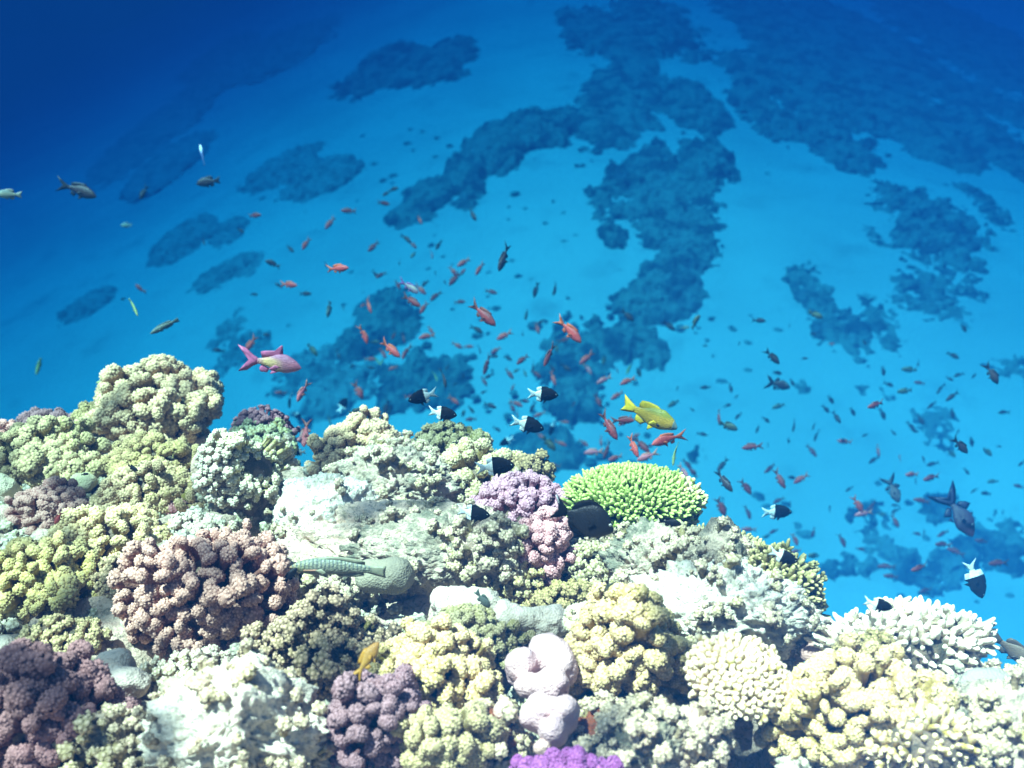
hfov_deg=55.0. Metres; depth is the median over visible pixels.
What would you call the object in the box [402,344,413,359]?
anthias
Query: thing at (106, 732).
coral
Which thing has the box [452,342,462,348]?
anthias
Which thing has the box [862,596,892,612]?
chromis
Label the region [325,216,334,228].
anthias
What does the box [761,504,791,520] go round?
chromis
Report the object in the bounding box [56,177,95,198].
anthias
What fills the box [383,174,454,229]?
patch reef
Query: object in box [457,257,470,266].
anthias
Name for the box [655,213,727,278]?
patch reef
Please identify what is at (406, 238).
anthias
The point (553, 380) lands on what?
anthias
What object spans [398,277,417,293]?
anthias
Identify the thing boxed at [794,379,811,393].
patch reef
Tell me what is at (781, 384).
triggerfish
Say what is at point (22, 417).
cauliflower coral
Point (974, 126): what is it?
patch reef
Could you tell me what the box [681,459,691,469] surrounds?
anthias
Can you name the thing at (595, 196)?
patch reef
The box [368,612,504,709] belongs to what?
cauliflower coral
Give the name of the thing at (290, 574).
damselfish
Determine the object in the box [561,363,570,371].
anthias
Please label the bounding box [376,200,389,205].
anthias
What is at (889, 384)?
anthias
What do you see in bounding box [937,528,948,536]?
anthias
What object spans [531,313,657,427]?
patch reef
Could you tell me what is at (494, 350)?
anthias
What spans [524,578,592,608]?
knob coral
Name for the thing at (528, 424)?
chromis
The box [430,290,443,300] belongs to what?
anthias
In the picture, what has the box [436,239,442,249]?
anthias
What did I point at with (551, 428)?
chromis
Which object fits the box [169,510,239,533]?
knob coral
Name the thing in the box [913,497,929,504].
anthias
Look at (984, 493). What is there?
anthias
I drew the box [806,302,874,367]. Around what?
patch reef
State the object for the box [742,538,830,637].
finger coral
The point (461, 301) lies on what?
anthias
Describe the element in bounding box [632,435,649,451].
anthias
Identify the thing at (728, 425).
damselfish
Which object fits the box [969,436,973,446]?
anthias
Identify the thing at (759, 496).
school
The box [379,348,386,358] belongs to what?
anthias
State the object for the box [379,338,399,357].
anthias
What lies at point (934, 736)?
finger coral
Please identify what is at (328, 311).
damselfish
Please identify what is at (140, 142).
patch reef
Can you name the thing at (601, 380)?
anthias
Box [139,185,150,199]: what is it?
anthias
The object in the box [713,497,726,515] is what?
anthias
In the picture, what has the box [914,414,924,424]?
anthias
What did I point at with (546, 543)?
cauliflower coral
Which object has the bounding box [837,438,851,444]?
anthias
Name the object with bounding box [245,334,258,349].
anthias
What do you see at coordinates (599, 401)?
anthias
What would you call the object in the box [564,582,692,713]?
cauliflower coral
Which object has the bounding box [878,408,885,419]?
anthias
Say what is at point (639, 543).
rock
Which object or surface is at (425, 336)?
anthias
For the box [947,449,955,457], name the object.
damselfish
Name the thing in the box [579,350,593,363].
anthias
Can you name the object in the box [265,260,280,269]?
anthias
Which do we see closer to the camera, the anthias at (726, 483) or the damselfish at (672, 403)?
the anthias at (726, 483)
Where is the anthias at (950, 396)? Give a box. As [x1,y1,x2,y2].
[946,389,960,400]
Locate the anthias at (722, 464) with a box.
[717,456,728,470]
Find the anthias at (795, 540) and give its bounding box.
[789,533,798,545]
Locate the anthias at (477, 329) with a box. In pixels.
[470,325,482,332]
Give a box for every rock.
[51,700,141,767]
[123,637,336,767]
[264,472,379,552]
[264,555,367,610]
[274,496,513,612]
[338,506,476,600]
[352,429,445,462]
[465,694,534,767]
[558,689,625,753]
[577,516,701,584]
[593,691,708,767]
[617,549,830,660]
[651,515,755,573]
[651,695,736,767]
[945,668,1023,767]
[966,657,1023,671]
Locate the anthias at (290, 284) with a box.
[281,281,296,288]
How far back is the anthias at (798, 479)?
4.86 m
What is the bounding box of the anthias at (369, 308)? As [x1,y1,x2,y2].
[366,296,371,312]
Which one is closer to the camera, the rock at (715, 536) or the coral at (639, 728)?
the coral at (639, 728)
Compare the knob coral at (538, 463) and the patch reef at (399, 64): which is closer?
the knob coral at (538, 463)
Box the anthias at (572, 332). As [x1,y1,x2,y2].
[552,313,580,342]
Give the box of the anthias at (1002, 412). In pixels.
[998,410,1009,414]
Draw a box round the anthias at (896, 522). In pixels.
[889,514,898,527]
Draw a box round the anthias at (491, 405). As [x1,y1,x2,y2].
[483,400,496,408]
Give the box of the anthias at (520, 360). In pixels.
[517,353,529,364]
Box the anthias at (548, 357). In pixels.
[544,342,556,365]
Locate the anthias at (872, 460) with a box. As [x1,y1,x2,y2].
[868,455,880,463]
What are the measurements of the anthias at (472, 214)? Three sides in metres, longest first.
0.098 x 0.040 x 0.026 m
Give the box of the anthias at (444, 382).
[438,368,446,387]
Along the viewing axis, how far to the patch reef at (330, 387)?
11.89 m
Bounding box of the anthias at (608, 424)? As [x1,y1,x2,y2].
[599,407,617,439]
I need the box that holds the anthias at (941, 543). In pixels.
[935,541,952,548]
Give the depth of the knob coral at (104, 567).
1.84 m
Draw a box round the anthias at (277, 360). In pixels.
[238,345,300,373]
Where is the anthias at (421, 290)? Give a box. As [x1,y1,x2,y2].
[415,282,425,294]
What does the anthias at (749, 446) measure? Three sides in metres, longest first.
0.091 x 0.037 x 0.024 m
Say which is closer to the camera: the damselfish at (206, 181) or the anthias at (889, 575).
the damselfish at (206, 181)
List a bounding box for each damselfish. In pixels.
[0,189,21,199]
[121,222,131,227]
[128,463,137,470]
[196,176,220,187]
[281,568,296,582]
[307,343,317,355]
[326,300,331,317]
[348,408,360,412]
[370,340,379,343]
[473,589,489,607]
[541,435,555,450]
[620,395,676,429]
[636,368,641,376]
[659,517,681,527]
[668,399,678,407]
[691,315,699,329]
[718,420,737,430]
[772,403,784,408]
[807,553,818,558]
[808,309,822,318]
[897,388,911,393]
[901,366,916,372]
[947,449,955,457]
[982,447,991,455]
[987,479,997,483]
[994,633,1023,661]
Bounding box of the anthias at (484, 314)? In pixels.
[468,298,495,325]
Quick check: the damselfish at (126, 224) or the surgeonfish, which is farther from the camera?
the damselfish at (126, 224)
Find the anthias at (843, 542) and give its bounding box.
[836,534,845,547]
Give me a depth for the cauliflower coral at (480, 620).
1.65 m
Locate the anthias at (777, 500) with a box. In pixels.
[773,496,783,503]
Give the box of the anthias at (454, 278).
[449,272,461,285]
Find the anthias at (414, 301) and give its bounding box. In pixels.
[401,293,420,306]
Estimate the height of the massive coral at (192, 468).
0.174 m
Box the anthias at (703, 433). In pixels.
[696,432,707,436]
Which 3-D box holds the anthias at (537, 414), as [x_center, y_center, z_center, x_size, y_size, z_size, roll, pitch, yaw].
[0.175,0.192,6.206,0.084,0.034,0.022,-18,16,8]
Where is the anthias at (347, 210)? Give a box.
[341,207,356,213]
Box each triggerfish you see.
[763,375,789,389]
[879,473,900,502]
[927,480,974,536]
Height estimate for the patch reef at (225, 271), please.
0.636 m
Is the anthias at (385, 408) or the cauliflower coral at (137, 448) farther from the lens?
the anthias at (385, 408)
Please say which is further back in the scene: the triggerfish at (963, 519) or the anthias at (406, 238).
the anthias at (406, 238)
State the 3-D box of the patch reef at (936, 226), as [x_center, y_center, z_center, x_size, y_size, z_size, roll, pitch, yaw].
[6.034,-2.234,14.133,1.932,0.741,3.404,4,40,4]
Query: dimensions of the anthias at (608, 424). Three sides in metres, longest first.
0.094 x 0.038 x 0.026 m
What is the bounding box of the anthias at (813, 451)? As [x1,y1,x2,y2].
[806,444,816,456]
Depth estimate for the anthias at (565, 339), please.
5.82 m
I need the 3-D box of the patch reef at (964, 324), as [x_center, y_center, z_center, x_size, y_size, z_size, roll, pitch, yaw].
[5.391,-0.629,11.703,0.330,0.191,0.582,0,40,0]
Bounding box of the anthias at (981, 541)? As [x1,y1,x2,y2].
[975,538,988,543]
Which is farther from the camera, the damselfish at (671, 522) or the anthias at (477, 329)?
the anthias at (477, 329)
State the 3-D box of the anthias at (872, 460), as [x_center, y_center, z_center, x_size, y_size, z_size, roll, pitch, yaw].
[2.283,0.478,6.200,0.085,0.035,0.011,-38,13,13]
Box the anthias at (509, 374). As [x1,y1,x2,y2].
[504,368,513,378]
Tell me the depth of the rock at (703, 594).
1.66 m
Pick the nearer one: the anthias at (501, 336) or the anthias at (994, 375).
the anthias at (994, 375)
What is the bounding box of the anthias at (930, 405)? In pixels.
[927,400,935,408]
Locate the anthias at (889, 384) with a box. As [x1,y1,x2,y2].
[882,380,893,386]
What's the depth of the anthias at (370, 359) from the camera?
6.20 m
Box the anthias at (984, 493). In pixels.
[981,491,991,495]
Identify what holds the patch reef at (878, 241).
on the sandy sea floor
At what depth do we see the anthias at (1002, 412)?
6.19 m
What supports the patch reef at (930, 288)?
on the sandy sea floor
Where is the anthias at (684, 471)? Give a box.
[677,462,687,476]
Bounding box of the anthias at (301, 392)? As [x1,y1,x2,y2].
[297,380,311,401]
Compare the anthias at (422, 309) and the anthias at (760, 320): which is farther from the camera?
the anthias at (760, 320)
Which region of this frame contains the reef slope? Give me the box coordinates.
[0,435,983,767]
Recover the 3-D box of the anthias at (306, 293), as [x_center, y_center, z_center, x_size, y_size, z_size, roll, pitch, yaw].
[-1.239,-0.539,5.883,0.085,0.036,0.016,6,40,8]
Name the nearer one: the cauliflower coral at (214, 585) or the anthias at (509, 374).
the cauliflower coral at (214, 585)
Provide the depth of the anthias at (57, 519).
1.85 m
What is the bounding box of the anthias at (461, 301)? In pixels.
[453,299,465,304]
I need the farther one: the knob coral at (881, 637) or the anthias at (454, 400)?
the anthias at (454, 400)
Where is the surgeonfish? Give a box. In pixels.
[549,492,613,538]
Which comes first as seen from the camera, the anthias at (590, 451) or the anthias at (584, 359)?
the anthias at (590, 451)
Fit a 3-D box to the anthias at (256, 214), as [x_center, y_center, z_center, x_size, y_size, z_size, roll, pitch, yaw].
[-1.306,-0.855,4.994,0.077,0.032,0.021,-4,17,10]
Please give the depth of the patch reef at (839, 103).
18.65 m
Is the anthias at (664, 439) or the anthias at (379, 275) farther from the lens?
the anthias at (379, 275)
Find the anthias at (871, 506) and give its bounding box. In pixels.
[867,500,876,510]
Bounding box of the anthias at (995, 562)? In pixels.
[988,559,1008,566]
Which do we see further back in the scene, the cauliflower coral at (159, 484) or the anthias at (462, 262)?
the anthias at (462, 262)
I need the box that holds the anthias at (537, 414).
[534,410,545,416]
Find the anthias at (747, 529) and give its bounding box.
[741,527,756,532]
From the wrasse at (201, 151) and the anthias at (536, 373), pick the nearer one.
the wrasse at (201, 151)
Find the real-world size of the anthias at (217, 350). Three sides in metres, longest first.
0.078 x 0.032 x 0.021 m
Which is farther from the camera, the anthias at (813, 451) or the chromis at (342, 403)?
the anthias at (813, 451)
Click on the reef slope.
(746, 753)
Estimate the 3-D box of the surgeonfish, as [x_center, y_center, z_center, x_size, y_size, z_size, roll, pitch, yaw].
[0.105,0.198,1.450,0.101,0.064,0.029,16,17,-5]
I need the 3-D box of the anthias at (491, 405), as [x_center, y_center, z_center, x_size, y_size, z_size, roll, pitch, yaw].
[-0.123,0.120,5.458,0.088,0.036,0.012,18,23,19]
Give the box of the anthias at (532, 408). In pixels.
[530,400,535,412]
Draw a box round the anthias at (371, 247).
[368,241,379,251]
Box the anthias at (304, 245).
[302,238,311,249]
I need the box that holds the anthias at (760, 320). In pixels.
[752,318,765,322]
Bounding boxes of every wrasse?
[35,358,41,374]
[129,298,137,315]
[150,318,179,333]
[199,145,204,165]
[290,557,385,577]
[671,442,678,464]
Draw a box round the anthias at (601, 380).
[596,374,612,383]
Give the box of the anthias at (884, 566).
[877,563,895,569]
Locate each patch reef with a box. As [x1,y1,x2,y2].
[56,285,117,328]
[84,89,218,201]
[146,212,250,267]
[171,12,344,99]
[185,251,264,294]
[205,307,275,378]
[237,140,365,203]
[266,343,382,428]
[328,34,479,103]
[333,286,423,364]
[376,346,473,417]
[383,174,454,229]
[444,103,582,211]
[507,422,586,472]
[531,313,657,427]
[553,0,720,64]
[570,32,671,153]
[582,135,741,251]
[584,188,610,222]
[609,255,709,325]
[639,336,673,370]
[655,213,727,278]
[660,76,735,141]
[686,444,706,463]
[704,0,861,89]
[721,60,886,150]
[780,0,966,130]
[781,260,835,322]
[793,116,885,180]
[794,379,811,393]
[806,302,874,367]
[819,538,961,599]
[845,499,893,560]
[855,0,1023,120]
[855,71,989,165]
[855,384,895,401]
[857,293,906,356]
[861,179,999,280]
[862,225,883,245]
[885,262,989,321]
[908,76,1023,175]
[910,406,959,456]
[917,490,1023,581]
[943,181,1016,231]
[952,318,971,328]
[973,141,1023,182]
[980,348,1023,386]
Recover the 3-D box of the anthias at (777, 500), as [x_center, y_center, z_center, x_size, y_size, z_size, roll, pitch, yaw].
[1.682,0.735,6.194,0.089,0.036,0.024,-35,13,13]
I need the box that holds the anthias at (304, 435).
[299,418,312,446]
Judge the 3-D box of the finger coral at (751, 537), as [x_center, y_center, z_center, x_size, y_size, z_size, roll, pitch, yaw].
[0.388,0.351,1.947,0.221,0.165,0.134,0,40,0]
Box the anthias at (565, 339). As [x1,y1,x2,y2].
[557,337,569,343]
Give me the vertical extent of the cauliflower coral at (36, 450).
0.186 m
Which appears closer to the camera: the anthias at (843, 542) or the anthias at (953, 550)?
the anthias at (953, 550)
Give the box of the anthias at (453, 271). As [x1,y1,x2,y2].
[447,266,456,275]
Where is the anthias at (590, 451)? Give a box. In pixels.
[584,447,603,456]
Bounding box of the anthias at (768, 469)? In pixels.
[764,462,774,472]
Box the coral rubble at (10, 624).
[0,462,966,767]
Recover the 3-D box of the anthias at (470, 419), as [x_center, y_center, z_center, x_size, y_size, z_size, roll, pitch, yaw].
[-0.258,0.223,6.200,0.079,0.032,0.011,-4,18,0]
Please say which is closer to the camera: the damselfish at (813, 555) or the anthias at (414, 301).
the anthias at (414, 301)
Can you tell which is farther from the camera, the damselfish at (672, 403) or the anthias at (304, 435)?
the damselfish at (672, 403)
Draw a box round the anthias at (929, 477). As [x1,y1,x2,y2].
[923,472,939,481]
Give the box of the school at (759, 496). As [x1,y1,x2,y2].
[259,128,1014,603]
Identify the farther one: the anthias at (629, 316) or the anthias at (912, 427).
the anthias at (912, 427)
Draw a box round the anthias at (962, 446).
[949,435,967,453]
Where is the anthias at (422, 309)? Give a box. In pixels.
[420,303,429,313]
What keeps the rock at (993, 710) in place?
on the reef slope
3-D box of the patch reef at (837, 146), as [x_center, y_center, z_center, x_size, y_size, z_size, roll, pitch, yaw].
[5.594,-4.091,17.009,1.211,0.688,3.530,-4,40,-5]
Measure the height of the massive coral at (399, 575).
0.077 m
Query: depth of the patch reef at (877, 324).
11.64 m
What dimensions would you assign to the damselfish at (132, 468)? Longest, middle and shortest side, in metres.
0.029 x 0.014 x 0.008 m
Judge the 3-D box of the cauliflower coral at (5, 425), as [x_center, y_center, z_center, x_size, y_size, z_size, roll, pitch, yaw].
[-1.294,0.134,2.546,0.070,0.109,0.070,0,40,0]
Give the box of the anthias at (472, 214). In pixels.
[469,205,476,220]
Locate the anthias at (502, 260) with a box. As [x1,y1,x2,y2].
[498,242,510,270]
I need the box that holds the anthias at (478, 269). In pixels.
[475,262,484,274]
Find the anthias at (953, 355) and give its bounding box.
[944,350,958,358]
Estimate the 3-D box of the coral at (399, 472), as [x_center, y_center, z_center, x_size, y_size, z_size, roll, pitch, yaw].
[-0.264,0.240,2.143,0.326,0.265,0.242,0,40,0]
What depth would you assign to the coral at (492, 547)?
1.82 m
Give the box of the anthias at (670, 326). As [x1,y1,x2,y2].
[661,319,674,330]
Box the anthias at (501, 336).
[497,329,512,339]
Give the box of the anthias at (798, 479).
[793,473,810,483]
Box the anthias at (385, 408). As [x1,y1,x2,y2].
[383,399,391,412]
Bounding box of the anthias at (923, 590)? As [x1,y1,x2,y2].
[919,587,931,592]
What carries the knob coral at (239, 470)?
on the reef slope
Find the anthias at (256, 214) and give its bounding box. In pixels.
[248,212,260,217]
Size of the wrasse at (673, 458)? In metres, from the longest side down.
0.069 x 0.018 x 0.017 m
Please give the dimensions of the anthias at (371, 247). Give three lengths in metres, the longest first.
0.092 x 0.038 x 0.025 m
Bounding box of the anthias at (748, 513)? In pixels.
[743,506,750,518]
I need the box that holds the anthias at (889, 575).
[883,573,898,579]
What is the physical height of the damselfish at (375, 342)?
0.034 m
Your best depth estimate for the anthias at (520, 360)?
4.54 m
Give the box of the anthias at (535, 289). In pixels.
[533,282,539,297]
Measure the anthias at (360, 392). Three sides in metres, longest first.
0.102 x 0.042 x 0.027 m
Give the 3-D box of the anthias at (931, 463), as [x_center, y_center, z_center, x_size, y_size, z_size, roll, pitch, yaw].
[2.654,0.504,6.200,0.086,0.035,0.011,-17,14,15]
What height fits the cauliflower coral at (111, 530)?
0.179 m
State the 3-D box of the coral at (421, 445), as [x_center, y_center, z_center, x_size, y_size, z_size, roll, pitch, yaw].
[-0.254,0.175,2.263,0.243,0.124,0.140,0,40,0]
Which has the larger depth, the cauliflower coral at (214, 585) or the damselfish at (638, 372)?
the damselfish at (638, 372)
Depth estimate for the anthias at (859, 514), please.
4.48 m
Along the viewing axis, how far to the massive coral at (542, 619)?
1.70 m
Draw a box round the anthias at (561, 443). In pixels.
[554,439,566,445]
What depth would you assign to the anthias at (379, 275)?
6.19 m
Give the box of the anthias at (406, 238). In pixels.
[399,233,410,242]
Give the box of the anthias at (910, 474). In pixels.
[905,472,918,476]
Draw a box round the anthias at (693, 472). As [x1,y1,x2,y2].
[689,469,698,478]
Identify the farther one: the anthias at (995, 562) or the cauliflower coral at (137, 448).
the anthias at (995, 562)
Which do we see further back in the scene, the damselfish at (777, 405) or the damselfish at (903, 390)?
the damselfish at (777, 405)
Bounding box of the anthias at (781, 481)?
[772,468,785,488]
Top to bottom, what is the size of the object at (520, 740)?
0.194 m
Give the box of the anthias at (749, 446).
[742,442,764,450]
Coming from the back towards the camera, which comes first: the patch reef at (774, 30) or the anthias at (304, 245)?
the patch reef at (774, 30)
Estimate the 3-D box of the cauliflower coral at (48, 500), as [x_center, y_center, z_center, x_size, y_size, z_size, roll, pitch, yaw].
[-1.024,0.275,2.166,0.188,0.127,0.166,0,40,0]
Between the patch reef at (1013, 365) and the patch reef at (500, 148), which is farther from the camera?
the patch reef at (500, 148)
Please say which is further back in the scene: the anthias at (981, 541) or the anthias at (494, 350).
the anthias at (494, 350)
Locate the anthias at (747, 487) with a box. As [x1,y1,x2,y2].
[737,478,751,494]
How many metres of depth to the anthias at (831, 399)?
6.20 m
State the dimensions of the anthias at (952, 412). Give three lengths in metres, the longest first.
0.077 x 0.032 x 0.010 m
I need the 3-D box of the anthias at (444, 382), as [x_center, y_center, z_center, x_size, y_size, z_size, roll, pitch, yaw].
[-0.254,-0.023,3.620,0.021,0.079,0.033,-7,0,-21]
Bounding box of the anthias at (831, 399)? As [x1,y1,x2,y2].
[828,395,833,403]
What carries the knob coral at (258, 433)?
on the reef slope
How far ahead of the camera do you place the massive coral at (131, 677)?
1.56 m
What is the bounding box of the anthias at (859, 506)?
[849,495,862,512]
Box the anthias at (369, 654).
[353,642,378,681]
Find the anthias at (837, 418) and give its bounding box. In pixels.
[831,409,840,422]
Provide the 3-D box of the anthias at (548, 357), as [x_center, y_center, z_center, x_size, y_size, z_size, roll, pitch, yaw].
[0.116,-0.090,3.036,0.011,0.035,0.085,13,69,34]
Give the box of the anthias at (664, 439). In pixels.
[652,429,687,446]
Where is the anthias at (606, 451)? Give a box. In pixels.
[603,439,610,458]
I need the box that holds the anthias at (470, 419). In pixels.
[465,417,476,421]
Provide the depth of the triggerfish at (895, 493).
4.40 m
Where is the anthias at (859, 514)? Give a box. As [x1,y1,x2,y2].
[854,509,873,516]
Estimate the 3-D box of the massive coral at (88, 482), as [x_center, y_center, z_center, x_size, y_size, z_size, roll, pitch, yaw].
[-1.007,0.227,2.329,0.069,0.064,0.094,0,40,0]
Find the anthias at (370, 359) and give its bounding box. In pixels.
[364,357,374,360]
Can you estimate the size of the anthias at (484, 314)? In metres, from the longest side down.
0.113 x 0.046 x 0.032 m
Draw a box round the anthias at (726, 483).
[714,466,732,491]
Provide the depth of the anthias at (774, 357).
3.87 m
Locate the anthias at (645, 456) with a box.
[637,449,659,460]
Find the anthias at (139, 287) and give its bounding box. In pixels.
[135,284,147,293]
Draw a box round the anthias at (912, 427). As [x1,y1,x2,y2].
[905,421,914,431]
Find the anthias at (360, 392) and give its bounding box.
[351,380,363,398]
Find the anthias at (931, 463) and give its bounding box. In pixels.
[926,460,938,466]
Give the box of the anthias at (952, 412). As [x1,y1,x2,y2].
[950,407,954,417]
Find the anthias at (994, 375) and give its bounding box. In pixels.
[981,360,998,383]
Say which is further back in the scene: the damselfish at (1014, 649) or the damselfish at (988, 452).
the damselfish at (988, 452)
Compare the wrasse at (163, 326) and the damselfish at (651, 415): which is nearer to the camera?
the damselfish at (651, 415)
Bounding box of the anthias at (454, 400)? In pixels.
[448,394,458,404]
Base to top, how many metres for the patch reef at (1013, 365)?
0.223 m
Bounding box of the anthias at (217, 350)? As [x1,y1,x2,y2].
[213,348,224,352]
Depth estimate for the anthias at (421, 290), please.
5.85 m
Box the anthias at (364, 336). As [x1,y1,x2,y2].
[356,324,367,343]
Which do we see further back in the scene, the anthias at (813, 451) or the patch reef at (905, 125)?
the patch reef at (905, 125)
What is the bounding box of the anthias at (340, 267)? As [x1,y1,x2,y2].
[327,263,347,273]
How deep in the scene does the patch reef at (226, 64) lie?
31.68 m
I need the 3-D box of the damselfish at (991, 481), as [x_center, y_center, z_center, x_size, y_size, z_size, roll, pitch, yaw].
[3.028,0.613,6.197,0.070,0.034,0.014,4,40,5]
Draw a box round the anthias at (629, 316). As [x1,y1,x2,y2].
[620,308,633,321]
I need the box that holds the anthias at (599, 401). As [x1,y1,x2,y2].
[593,393,601,406]
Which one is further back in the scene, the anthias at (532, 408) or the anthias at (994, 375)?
the anthias at (532, 408)
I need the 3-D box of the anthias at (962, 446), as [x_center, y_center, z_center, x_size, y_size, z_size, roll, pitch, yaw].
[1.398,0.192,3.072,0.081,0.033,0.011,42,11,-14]
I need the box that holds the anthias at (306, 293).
[299,291,311,295]
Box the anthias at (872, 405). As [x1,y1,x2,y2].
[867,399,882,408]
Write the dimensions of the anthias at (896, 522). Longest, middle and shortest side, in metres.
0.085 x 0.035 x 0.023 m
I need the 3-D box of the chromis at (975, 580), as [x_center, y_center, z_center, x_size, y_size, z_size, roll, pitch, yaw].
[1.222,0.516,2.600,0.059,0.032,0.105,-18,80,-1]
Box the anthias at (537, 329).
[535,324,539,333]
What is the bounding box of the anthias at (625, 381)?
[620,376,636,384]
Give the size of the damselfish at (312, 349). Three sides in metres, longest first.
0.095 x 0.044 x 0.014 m
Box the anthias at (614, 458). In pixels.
[608,454,622,460]
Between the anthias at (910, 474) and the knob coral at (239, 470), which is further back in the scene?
the anthias at (910, 474)
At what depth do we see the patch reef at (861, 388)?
10.72 m
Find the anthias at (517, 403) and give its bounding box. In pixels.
[507,400,522,406]
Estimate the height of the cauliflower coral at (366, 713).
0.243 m
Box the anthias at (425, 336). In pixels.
[418,333,435,339]
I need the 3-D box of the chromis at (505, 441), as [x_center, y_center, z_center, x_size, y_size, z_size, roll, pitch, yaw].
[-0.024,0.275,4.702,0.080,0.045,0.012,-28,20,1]
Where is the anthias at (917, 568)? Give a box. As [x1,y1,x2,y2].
[911,563,925,571]
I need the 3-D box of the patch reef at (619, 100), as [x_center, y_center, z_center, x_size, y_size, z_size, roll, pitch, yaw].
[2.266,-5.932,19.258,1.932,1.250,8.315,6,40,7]
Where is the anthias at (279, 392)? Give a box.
[274,391,286,394]
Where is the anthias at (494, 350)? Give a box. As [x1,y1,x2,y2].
[491,346,500,353]
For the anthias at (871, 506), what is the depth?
5.92 m
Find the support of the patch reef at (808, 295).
on the sandy sea floor
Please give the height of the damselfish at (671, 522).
0.016 m
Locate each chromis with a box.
[291,410,300,419]
[296,448,305,455]
[337,398,347,412]
[408,387,437,405]
[428,406,456,421]
[457,503,489,522]
[475,457,514,476]
[500,435,514,445]
[510,415,543,434]
[527,386,558,402]
[549,419,556,434]
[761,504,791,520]
[767,546,797,564]
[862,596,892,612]
[962,558,986,597]
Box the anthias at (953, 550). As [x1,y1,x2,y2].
[946,547,965,557]
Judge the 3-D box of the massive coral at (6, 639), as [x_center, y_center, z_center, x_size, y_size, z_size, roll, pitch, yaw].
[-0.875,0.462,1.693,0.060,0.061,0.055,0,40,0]
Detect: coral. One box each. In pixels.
[0,414,111,488]
[0,418,15,432]
[0,473,21,498]
[0,529,101,624]
[0,635,14,647]
[0,637,142,767]
[4,475,89,534]
[15,613,113,653]
[16,406,73,423]
[39,502,174,557]
[70,400,103,436]
[70,471,97,492]
[82,353,224,443]
[85,551,122,599]
[89,458,206,514]
[95,648,150,698]
[100,429,198,478]
[106,518,299,661]
[139,644,239,692]
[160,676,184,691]
[165,498,196,514]
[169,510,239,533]
[190,428,297,516]
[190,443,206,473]
[228,417,300,465]
[229,404,301,442]
[237,584,401,699]
[304,404,401,474]
[321,441,465,502]
[323,663,432,767]
[355,556,414,594]
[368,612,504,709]
[389,699,508,767]
[411,420,497,453]
[420,602,535,670]
[429,586,568,641]
[441,437,522,502]
[442,510,529,585]
[469,469,571,541]
[472,567,545,605]
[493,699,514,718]
[505,633,580,747]
[509,744,624,767]
[511,448,556,481]
[517,505,577,586]
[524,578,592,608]
[533,739,557,755]
[560,460,704,538]
[560,537,611,581]
[561,600,585,631]
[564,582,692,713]
[676,474,708,526]
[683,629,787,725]
[684,521,762,542]
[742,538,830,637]
[753,631,960,767]
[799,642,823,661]
[803,595,999,673]
[831,627,895,650]
[863,697,983,767]
[957,667,1010,685]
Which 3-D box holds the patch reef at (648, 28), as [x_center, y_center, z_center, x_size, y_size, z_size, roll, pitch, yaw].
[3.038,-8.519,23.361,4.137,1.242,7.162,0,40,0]
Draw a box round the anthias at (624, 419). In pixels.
[611,416,634,424]
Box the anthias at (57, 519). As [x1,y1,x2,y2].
[54,511,63,523]
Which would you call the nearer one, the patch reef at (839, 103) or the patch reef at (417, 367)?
the patch reef at (417, 367)
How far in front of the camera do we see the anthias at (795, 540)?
5.31 m
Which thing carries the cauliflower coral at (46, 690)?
on the reef slope
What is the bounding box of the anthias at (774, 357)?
[764,347,779,363]
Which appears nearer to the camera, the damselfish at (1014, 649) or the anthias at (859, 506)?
the damselfish at (1014, 649)
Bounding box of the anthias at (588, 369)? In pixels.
[581,363,591,374]
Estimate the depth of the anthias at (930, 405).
5.96 m
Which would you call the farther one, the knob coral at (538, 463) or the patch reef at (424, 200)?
the patch reef at (424, 200)
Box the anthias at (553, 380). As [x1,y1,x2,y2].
[550,370,555,385]
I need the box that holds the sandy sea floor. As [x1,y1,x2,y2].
[0,0,1023,668]
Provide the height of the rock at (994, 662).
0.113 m
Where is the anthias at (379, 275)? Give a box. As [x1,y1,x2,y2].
[376,271,385,277]
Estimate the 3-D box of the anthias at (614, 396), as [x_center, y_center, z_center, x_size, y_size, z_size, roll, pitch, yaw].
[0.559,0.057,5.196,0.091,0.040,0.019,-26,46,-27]
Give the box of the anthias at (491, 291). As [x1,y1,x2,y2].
[485,288,496,294]
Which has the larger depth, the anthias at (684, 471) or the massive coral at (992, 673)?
the anthias at (684, 471)
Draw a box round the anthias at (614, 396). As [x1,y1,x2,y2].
[610,390,623,399]
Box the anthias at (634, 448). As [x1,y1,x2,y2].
[627,434,638,456]
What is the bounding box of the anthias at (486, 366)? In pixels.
[483,355,491,374]
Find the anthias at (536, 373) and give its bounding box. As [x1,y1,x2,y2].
[529,369,540,377]

